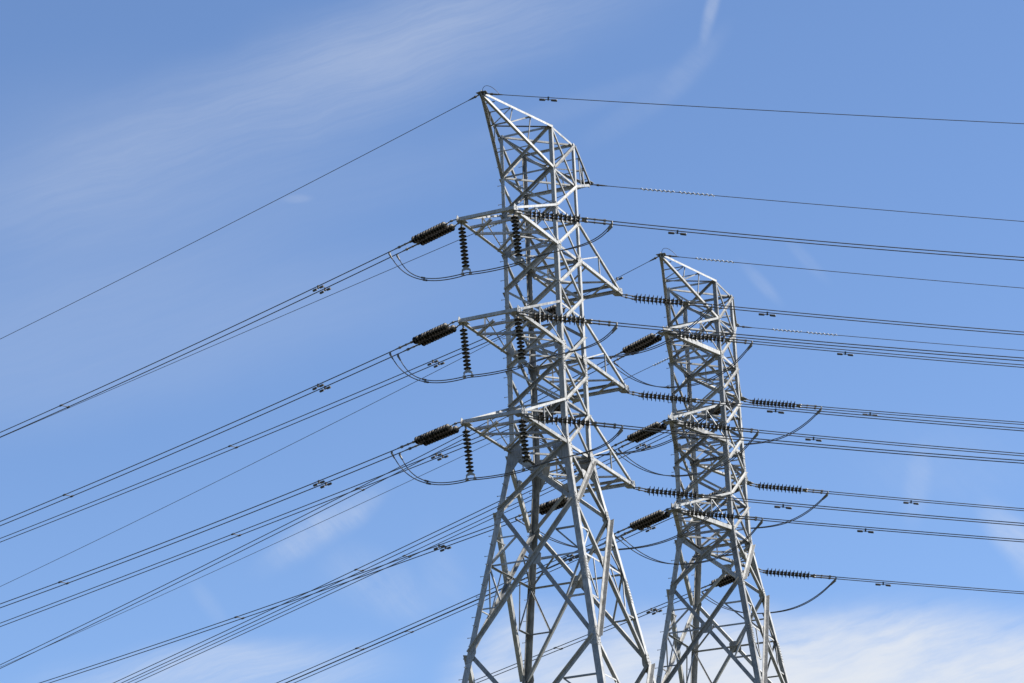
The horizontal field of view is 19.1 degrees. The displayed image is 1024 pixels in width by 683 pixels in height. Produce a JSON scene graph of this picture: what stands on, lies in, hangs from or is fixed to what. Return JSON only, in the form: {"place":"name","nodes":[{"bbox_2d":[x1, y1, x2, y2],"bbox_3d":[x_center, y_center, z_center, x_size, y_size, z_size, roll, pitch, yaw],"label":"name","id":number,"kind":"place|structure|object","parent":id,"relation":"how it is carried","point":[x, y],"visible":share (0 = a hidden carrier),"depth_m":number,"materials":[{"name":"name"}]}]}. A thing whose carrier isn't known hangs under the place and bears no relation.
{"place":"outdoors","nodes":[
{"label":"outdoors","id":0,"kind":"place"},
{"bbox_2d":[0,0,1023,682],"label":"sky","id":1,"kind":"structure","parent":0,"point":[133,132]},
{"label":"ground","id":2,"kind":"structure","parent":0,"visible":0},
{"bbox_2d":[456,90,655,682],"bbox_3d":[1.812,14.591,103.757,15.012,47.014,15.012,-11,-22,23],"label":"transmission tower","id":3,"kind":"structure","parent":2,"relation":"on","point":[540,476],"depth_m":107.81,"materials":[{"name":"metal"}]},
{"bbox_2d":[1,93,480,338],"bbox_3d":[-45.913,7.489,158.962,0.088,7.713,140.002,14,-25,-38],"label":"earth wire","id":4,"kind":"object","parent":3,"relation":"attached to","point":[475,96],"visible":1,"depth_m":118.06,"materials":[{"name":"metal"}]},
{"bbox_2d":[0,188,580,437],"bbox_3d":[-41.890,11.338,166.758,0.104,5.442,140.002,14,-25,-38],"label":"earth wire","id":5,"kind":"object","parent":3,"relation":"attached to","point":[274,319],"visible":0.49,"depth_m":130.70,"materials":[{"name":"metal"}]},
{"bbox_2d":[395,219,458,251],"bbox_3d":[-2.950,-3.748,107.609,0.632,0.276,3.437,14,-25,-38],"label":"strain insulator","id":6,"kind":"object","parent":3,"relation":"attached to","point":[431,234],"visible":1,"depth_m":107.36,"materials":[{"name":"ceramic"}]},
{"bbox_2d":[0,249,402,436],"bbox_3d":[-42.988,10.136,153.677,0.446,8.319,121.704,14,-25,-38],"label":"power line","id":7,"kind":"object","parent":6,"relation":"attached to","point":[320,287],"visible":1,"depth_m":117.02,"materials":[{"name":"metal"}]},
{"bbox_2d":[396,320,460,351],"bbox_3d":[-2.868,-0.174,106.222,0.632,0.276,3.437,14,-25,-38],"label":"strain insulator","id":8,"kind":"object","parent":3,"relation":"attached to","point":[434,334],"visible":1,"depth_m":105.98,"materials":[{"name":"ceramic"}]},
{"bbox_2d":[0,349,403,525],"bbox_3d":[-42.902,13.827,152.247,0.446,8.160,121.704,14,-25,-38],"label":"power line","id":9,"kind":"object","parent":8,"relation":"attached to","point":[321,385],"visible":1,"depth_m":115.43,"materials":[{"name":"metal"}]},
{"bbox_2d":[397,422,462,450],"bbox_3d":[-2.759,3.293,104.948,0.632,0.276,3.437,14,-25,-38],"label":"strain insulator","id":10,"kind":"object","parent":3,"relation":"attached to","point":[436,434],"visible":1,"depth_m":104.67,"materials":[{"name":"ceramic"}]},
{"bbox_2d":[0,449,404,607],"bbox_3d":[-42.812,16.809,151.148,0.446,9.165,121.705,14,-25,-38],"label":"power line","id":11,"kind":"object","parent":10,"relation":"attached to","point":[323,482],"visible":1,"depth_m":114.13,"materials":[{"name":"metal"}]},
{"bbox_2d":[458,222,471,274],"bbox_3d":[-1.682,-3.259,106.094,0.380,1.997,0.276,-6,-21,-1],"label":"jumper insulator","id":12,"kind":"object","parent":3,"relation":"hanging from","point":[464,254],"visible":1,"depth_m":106.06,"materials":[{"name":"ceramic"}]},
{"bbox_2d":[388,221,612,280],"bbox_3d":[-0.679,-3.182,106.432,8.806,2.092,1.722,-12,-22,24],"label":"jumper cable","id":13,"kind":"object","parent":12,"relation":"hanging from","point":[610,227],"visible":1,"depth_m":105.39,"materials":[{"name":"metal"}]},
{"bbox_2d":[460,324,473,377],"bbox_3d":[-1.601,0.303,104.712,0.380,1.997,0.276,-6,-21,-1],"label":"jumper insulator","id":14,"kind":"object","parent":3,"relation":"hanging from","point":[465,349],"visible":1,"depth_m":104.66,"materials":[{"name":"ceramic"}]},
{"bbox_2d":[389,322,617,382],"bbox_3d":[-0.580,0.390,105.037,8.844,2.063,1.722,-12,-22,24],"label":"jumper cable","id":15,"kind":"object","parent":14,"relation":"hanging from","point":[614,329],"visible":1,"depth_m":104.01,"materials":[{"name":"metal"}]},
{"bbox_2d":[462,425,476,480],"bbox_3d":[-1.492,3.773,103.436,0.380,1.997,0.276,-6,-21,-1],"label":"jumper insulator","id":16,"kind":"object","parent":3,"relation":"hanging from","point":[467,443],"visible":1,"depth_m":103.39,"materials":[{"name":"ceramic"}]},
{"bbox_2d":[391,425,622,484],"bbox_3d":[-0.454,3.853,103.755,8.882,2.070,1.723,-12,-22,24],"label":"jumper cable","id":17,"kind":"object","parent":16,"relation":"hanging from","point":[620,431],"visible":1,"depth_m":102.72,"materials":[{"name":"metal"}]},
{"bbox_2d":[511,212,524,264],"bbox_3d":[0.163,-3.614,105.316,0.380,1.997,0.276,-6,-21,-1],"label":"jumper insulator","id":18,"kind":"object","parent":3,"relation":"hanging from","point":[516,236],"visible":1,"depth_m":105.26,"materials":[{"name":"ceramic"}]},
{"bbox_2d":[514,314,528,367],"bbox_3d":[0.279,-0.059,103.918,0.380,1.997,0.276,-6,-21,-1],"label":"jumper insulator","id":19,"kind":"object","parent":3,"relation":"hanging from","point":[520,342],"visible":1,"depth_m":103.86,"materials":[{"name":"ceramic"}]},
{"bbox_2d":[518,416,532,470],"bbox_3d":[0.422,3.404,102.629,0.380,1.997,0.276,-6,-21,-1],"label":"jumper insulator","id":20,"kind":"object","parent":3,"relation":"hanging from","point":[523,433],"visible":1,"depth_m":102.58,"materials":[{"name":"ceramic"}]},
{"bbox_2d":[515,496,567,517],"bbox_3d":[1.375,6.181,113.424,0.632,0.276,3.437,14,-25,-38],"label":"strain insulator","id":21,"kind":"object","parent":3,"relation":"attached to","point":[544,508],"visible":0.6,"depth_m":113.19,"materials":[{"name":"ceramic"}]},
{"bbox_2d":[40,517,521,682],"bbox_3d":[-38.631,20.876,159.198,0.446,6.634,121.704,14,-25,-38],"label":"power line","id":22,"kind":"object","parent":21,"relation":"attached to","point":[442,546],"visible":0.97,"depth_m":124.58,"materials":[{"name":"metal"}]},
{"bbox_2d":[515,497,727,550],"bbox_3d":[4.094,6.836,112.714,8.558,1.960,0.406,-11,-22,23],"label":"jumper cable","id":23,"kind":"object","parent":21,"relation":"attached to","point":[724,502],"visible":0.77,"depth_m":111.84,"materials":[{"name":"metal"}]},
{"bbox_2d":[515,303,567,329],"bbox_3d":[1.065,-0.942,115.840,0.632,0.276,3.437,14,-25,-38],"label":"strain insulator","id":24,"kind":"object","parent":3,"relation":"attached to","point":[551,309],"visible":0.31,"depth_m":115.13,"materials":[{"name":"ceramic"}]},
{"bbox_2d":[0,329,513,541],"bbox_3d":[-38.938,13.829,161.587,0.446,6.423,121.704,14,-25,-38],"label":"power line","id":25,"kind":"object","parent":24,"relation":"attached to","point":[435,361],"visible":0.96,"depth_m":128.53,"materials":[{"name":"metal"}]},
{"bbox_2d":[514,304,712,359],"bbox_3d":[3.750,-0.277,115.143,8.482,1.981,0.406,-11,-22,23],"label":"jumper cable","id":26,"kind":"object","parent":24,"relation":"attached to","point":[710,309],"visible":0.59,"depth_m":114.16,"materials":[{"name":"metal"}]},
{"bbox_2d":[519,399,573,424],"bbox_3d":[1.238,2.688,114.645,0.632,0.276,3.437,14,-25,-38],"label":"strain insulator","id":27,"kind":"object","parent":3,"relation":"attached to","point":[557,408],"visible":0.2,"depth_m":114.25,"materials":[{"name":"ceramic"}]},
{"bbox_2d":[0,425,518,626],"bbox_3d":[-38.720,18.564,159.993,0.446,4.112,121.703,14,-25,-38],"label":"power line","id":28,"kind":"object","parent":27,"relation":"attached to","point":[439,455],"visible":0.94,"depth_m":127.43,"materials":[{"name":"metal"}]},
{"bbox_2d":[518,401,720,455],"bbox_3d":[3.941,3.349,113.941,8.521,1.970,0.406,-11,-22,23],"label":"jumper cable","id":29,"kind":"object","parent":27,"relation":"attached to","point":[715,408],"visible":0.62,"depth_m":112.94,"materials":[{"name":"metal"}]},
{"bbox_2d":[513,209,610,224],"bbox_3d":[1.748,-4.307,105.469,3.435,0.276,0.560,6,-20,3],"label":"strain insulator","id":30,"kind":"object","parent":3,"relation":"attached to","point":[556,218],"visible":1,"depth_m":105.39,"materials":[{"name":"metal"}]},
{"bbox_2d":[613,221,1023,260],"bbox_3d":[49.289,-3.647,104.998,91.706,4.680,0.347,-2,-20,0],"label":"power line","id":31,"kind":"object","parent":30,"relation":"attached to","point":[684,234],"visible":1,"depth_m":105.11,"materials":[{"name":"metal"}]},
{"bbox_2d":[517,311,615,325],"bbox_3d":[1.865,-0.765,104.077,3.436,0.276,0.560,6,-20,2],"label":"strain insulator","id":32,"kind":"object","parent":3,"relation":"attached to","point":[569,318],"visible":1,"depth_m":103.99,"materials":[{"name":"metal"}]},
{"bbox_2d":[521,413,621,428],"bbox_3d":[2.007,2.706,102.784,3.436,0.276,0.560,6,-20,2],"label":"strain insulator","id":33,"kind":"object","parent":3,"relation":"attached to","point":[564,421],"visible":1,"depth_m":102.68,"materials":[{"name":"metal"}]},
{"bbox_2d":[623,425,1023,463],"bbox_3d":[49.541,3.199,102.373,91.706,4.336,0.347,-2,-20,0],"label":"power line","id":34,"kind":"object","parent":33,"relation":"attached to","point":[695,438],"visible":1,"depth_m":102.45,"materials":[{"name":"metal"}]},
{"bbox_2d":[620,293,710,307],"bbox_3d":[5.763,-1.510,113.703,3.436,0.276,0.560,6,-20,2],"label":"strain insulator","id":35,"kind":"object","parent":3,"relation":"attached to","point":[660,301],"visible":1,"depth_m":113.60,"materials":[{"name":"metal"}]},
{"bbox_2d":[713,304,1023,334],"bbox_3d":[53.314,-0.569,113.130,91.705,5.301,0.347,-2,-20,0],"label":"power line","id":36,"kind":"object","parent":35,"relation":"attached to","point":[763,314],"visible":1,"depth_m":113.41,"materials":[{"name":"metal"}]},
{"bbox_2d":[627,391,718,404],"bbox_3d":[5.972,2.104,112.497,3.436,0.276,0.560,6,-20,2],"label":"strain insulator","id":37,"kind":"object","parent":3,"relation":"attached to","point":[663,398],"visible":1,"depth_m":112.39,"materials":[{"name":"metal"}]},
{"bbox_2d":[721,401,1023,430],"bbox_3d":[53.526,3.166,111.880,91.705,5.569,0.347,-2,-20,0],"label":"power line","id":38,"kind":"object","parent":37,"relation":"attached to","point":[779,412],"visible":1,"depth_m":112.21,"materials":[{"name":"metal"}]},
{"bbox_2d":[633,486,725,499],"bbox_3d":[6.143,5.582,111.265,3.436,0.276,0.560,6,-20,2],"label":"strain insulator","id":39,"kind":"object","parent":3,"relation":"attached to","point":[682,495],"visible":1,"depth_m":111.13,"materials":[{"name":"metal"}]},
{"bbox_2d":[728,497,1023,525],"bbox_3d":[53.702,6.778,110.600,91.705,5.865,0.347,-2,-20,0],"label":"power line","id":40,"kind":"object","parent":39,"relation":"attached to","point":[783,505],"visible":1,"depth_m":111.00,"materials":[{"name":"metal"}]},
{"bbox_2d":[482,85,1023,123],"bbox_3d":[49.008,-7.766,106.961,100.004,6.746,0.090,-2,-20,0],"label":"earth wire","id":41,"kind":"object","parent":3,"relation":"attached to","point":[548,99],"visible":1,"depth_m":107.36,"materials":[{"name":"metal"}]},
{"bbox_2d":[591,184,1023,221],"bbox_3d":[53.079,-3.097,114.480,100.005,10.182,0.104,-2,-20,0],"label":"earth wire","id":42,"kind":"object","parent":3,"relation":"attached to","point":[784,201],"visible":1,"depth_m":115.52,"materials":[{"name":"metal"}]},
{"bbox_2d":[618,322,1023,360],"bbox_3d":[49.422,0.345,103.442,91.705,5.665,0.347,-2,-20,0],"label":"power line","id":43,"kind":"object","parent":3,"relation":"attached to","point":[672,333],"visible":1,"depth_m":103.74,"materials":[{"name":"metal"}]},
{"bbox_2d":[656,252,788,682],"bbox_3d":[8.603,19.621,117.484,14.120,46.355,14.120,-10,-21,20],"label":"transmission tower","id":44,"kind":"structure","parent":2,"relation":"on","point":[731,532],"depth_m":121.93,"materials":[{"name":"metal"}]},
{"bbox_2d":[0,255,659,586],"bbox_3d":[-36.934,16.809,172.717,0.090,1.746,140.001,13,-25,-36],"label":"earth wire","id":45,"kind":"object","parent":44,"relation":"attached to","point":[620,278],"visible":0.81,"depth_m":139.61,"materials":[{"name":"metal"}]},
{"bbox_2d":[1,340,705,666],"bbox_3d":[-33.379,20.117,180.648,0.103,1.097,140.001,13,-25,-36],"label":"power line","id":46,"kind":"object","parent":44,"relation":"attached to","point":[331,517],"visible":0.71,"depth_m":152.19,"materials":[{"name":"metal"}]},
{"bbox_2d":[610,331,662,360],"bbox_3d":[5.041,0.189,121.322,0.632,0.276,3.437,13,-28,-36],"label":"strain insulator","id":47,"kind":"object","parent":44,"relation":"attached to","point":[647,341],"visible":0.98,"depth_m":121.03,"materials":[{"name":"ceramic"}]},
{"bbox_2d":[0,360,613,668],"bbox_3d":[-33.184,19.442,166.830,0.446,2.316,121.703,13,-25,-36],"label":"power line","id":48,"kind":"object","parent":47,"relation":"attached to","point":[569,385],"visible":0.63,"depth_m":140.43,"materials":[{"name":"metal"}]},
{"bbox_2d":[607,341,752,388],"bbox_3d":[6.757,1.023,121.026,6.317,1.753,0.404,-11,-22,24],"label":"jumper cable","id":49,"kind":"object","parent":47,"relation":"attached to","point":[742,355],"visible":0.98,"depth_m":120.54,"materials":[{"name":"metal"}]},
{"bbox_2d":[612,419,669,447],"bbox_3d":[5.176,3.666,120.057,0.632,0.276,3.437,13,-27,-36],"label":"strain insulator","id":50,"kind":"object","parent":44,"relation":"attached to","point":[638,436],"visible":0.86,"depth_m":119.88,"materials":[{"name":"ceramic"}]},
{"bbox_2d":[114,448,617,682],"bbox_3d":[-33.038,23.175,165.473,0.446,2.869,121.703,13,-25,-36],"label":"power line","id":51,"kind":"object","parent":50,"relation":"attached to","point":[575,471],"visible":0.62,"depth_m":134.92,"materials":[{"name":"metal"}]},
{"bbox_2d":[611,430,758,476],"bbox_3d":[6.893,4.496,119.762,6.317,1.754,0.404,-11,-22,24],"label":"jumper cable","id":52,"kind":"object","parent":50,"relation":"hanging from","point":[747,445],"visible":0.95,"depth_m":119.33,"materials":[{"name":"metal"}]},
{"bbox_2d":[614,507,672,534],"bbox_3d":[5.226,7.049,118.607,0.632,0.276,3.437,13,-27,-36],"label":"strain insulator","id":53,"kind":"object","parent":44,"relation":"attached to","point":[653,518],"visible":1,"depth_m":118.38,"materials":[{"name":"ceramic"}]},
{"bbox_2d":[277,535,620,682],"bbox_3d":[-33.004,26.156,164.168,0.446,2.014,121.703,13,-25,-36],"label":"power line","id":54,"kind":"object","parent":53,"relation":"attached to","point":[570,556],"visible":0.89,"depth_m":129.22,"materials":[{"name":"metal"}]},
{"bbox_2d":[614,518,762,564],"bbox_3d":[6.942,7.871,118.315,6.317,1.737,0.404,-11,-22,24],"label":"jumper cable","id":55,"kind":"object","parent":53,"relation":"hanging from","point":[741,543],"visible":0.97,"depth_m":117.89,"materials":[{"name":"metal"}]},
{"bbox_2d":[665,331,751,343],"bbox_3d":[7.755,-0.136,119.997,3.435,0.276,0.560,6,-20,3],"label":"strain insulator","id":56,"kind":"object","parent":44,"relation":"attached to","point":[711,339],"visible":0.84,"depth_m":119.92,"materials":[{"name":"ceramic"}]},
{"bbox_2d":[753,341,1023,367],"bbox_3d":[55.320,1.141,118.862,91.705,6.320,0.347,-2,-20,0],"label":"power line","id":57,"kind":"object","parent":56,"relation":"attached to","point":[845,352],"visible":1,"depth_m":119.66,"materials":[{"name":"metal"}]},
{"bbox_2d":[688,400,735,422],"bbox_3d":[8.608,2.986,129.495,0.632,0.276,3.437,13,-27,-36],"label":"strain insulator","id":58,"kind":"object","parent":44,"relation":"attached to","point":[717,411],"visible":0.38,"depth_m":129.32,"materials":[{"name":"ceramic"}]},
{"bbox_2d":[128,431,670,682],"bbox_3d":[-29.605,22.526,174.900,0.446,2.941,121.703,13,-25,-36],"label":"power line","id":59,"kind":"object","parent":58,"relation":"attached to","point":[644,445],"visible":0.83,"depth_m":147.09,"materials":[{"name":"metal"}]},
{"bbox_2d":[708,406,821,444],"bbox_3d":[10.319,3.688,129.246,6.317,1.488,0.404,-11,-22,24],"label":"jumper cable","id":60,"kind":"object","parent":58,"relation":"attached to","point":[807,422],"visible":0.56,"depth_m":128.41,"materials":[{"name":"metal"}]},
{"bbox_2d":[670,420,757,432],"bbox_3d":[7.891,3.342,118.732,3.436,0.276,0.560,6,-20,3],"label":"strain insulator","id":61,"kind":"object","parent":44,"relation":"attached to","point":[708,427],"visible":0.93,"depth_m":118.62,"materials":[{"name":"ceramic"}]},
{"bbox_2d":[759,430,1023,455],"bbox_3d":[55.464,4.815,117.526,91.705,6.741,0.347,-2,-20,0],"label":"power line","id":62,"kind":"object","parent":61,"relation":"attached to","point":[808,439],"visible":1,"depth_m":118.41,"materials":[{"name":"metal"}]},
{"bbox_2d":[691,484,741,505],"bbox_3d":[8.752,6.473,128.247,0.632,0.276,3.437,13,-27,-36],"label":"strain insulator","id":63,"kind":"object","parent":44,"relation":"attached to","point":[720,490],"visible":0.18,"depth_m":128.05,"materials":[{"name":"ceramic"}]},
{"bbox_2d":[287,507,685,682],"bbox_3d":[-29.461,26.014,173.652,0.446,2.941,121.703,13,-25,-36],"label":"power line","id":64,"kind":"object","parent":63,"relation":"attached to","point":[651,528],"visible":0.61,"depth_m":141.47,"materials":[{"name":"metal"}]},
{"bbox_2d":[737,491,828,528],"bbox_3d":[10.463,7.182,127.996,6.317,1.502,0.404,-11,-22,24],"label":"jumper cable","id":65,"kind":"object","parent":63,"relation":"hanging from","point":[823,498],"visible":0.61,"depth_m":127.14,"materials":[{"name":"metal"}]},
{"bbox_2d":[675,508,761,520],"bbox_3d":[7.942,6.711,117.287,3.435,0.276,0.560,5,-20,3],"label":"strain insulator","id":66,"kind":"object","parent":44,"relation":"attached to","point":[724,516],"visible":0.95,"depth_m":117.16,"materials":[{"name":"ceramic"}]},
{"bbox_2d":[763,518,1023,541],"bbox_3d":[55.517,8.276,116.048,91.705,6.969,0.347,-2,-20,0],"label":"power line","id":67,"kind":"object","parent":66,"relation":"attached to","point":[865,529],"visible":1,"depth_m":116.98,"materials":[{"name":"metal"}]},
{"bbox_2d":[701,570,749,591],"bbox_3d":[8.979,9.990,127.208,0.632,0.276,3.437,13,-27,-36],"label":"strain insulator","id":68,"kind":"object","parent":44,"relation":"attached to","point":[727,579],"visible":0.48,"depth_m":127.26,"materials":[{"name":"ceramic"}]},
{"bbox_2d":[475,591,701,682],"bbox_3d":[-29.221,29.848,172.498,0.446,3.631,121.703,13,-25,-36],"label":"power line","id":69,"kind":"object","parent":68,"relation":"attached to","point":[653,610],"visible":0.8,"depth_m":133.82,"materials":[{"name":"metal"}]},
{"bbox_2d":[700,577,836,613],"bbox_3d":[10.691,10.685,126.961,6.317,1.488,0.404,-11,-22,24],"label":"jumper cable","id":70,"kind":"object","parent":68,"relation":"attached to","point":[829,585],"visible":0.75,"depth_m":126.26,"materials":[{"name":"metal"}]},
{"bbox_2d":[740,398,820,408],"bbox_3d":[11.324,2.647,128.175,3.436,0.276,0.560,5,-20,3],"label":"strain insulator","id":71,"kind":"object","parent":44,"relation":"attached to","point":[764,403],"visible":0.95,"depth_m":128.04,"materials":[{"name":"ceramic"}]},
{"bbox_2d":[822,406,1023,424],"bbox_3d":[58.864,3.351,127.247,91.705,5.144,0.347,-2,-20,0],"label":"power line","id":72,"kind":"object","parent":71,"relation":"attached to","point":[874,414],"visible":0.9,"depth_m":127.91,"materials":[{"name":"metal"}]},
{"bbox_2d":[747,482,826,493],"bbox_3d":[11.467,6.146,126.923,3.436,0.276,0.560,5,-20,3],"label":"strain insulator","id":73,"kind":"object","parent":44,"relation":"attached to","point":[770,487],"visible":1,"depth_m":126.80,"materials":[{"name":"ceramic"}]},
{"bbox_2d":[829,491,1023,510],"bbox_3d":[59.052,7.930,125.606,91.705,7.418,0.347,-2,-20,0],"label":"power line","id":74,"kind":"object","parent":73,"relation":"attached to","point":[911,501],"visible":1,"depth_m":126.65,"materials":[{"name":"metal"}]},
{"bbox_2d":[753,568,835,578],"bbox_3d":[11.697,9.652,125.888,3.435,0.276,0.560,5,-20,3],"label":"strain insulator","id":75,"kind":"object","parent":44,"relation":"attached to","point":[785,574],"visible":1,"depth_m":125.75,"materials":[{"name":"ceramic"}]},
{"bbox_2d":[837,577,1023,593],"bbox_3d":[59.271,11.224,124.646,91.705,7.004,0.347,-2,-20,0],"label":"power line","id":76,"kind":"object","parent":75,"relation":"attached to","point":[878,584],"visible":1,"depth_m":125.65,"materials":[{"name":"metal"}]},
{"bbox_2d":[661,248,1020,287],"bbox_3d":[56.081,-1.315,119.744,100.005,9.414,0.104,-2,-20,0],"label":"earth wire","id":77,"kind":"object","parent":44,"relation":"attached to","point":[819,270],"visible":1,"depth_m":120.95,"materials":[{"name":"metal"}]},
{"bbox_2d":[735,326,1023,350],"bbox_3d":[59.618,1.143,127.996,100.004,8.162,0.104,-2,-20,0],"label":"earth wire","id":78,"kind":"object","parent":44,"relation":"attached to","point":[860,337],"visible":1,"depth_m":129.15,"materials":[{"name":"metal"}]}
]}

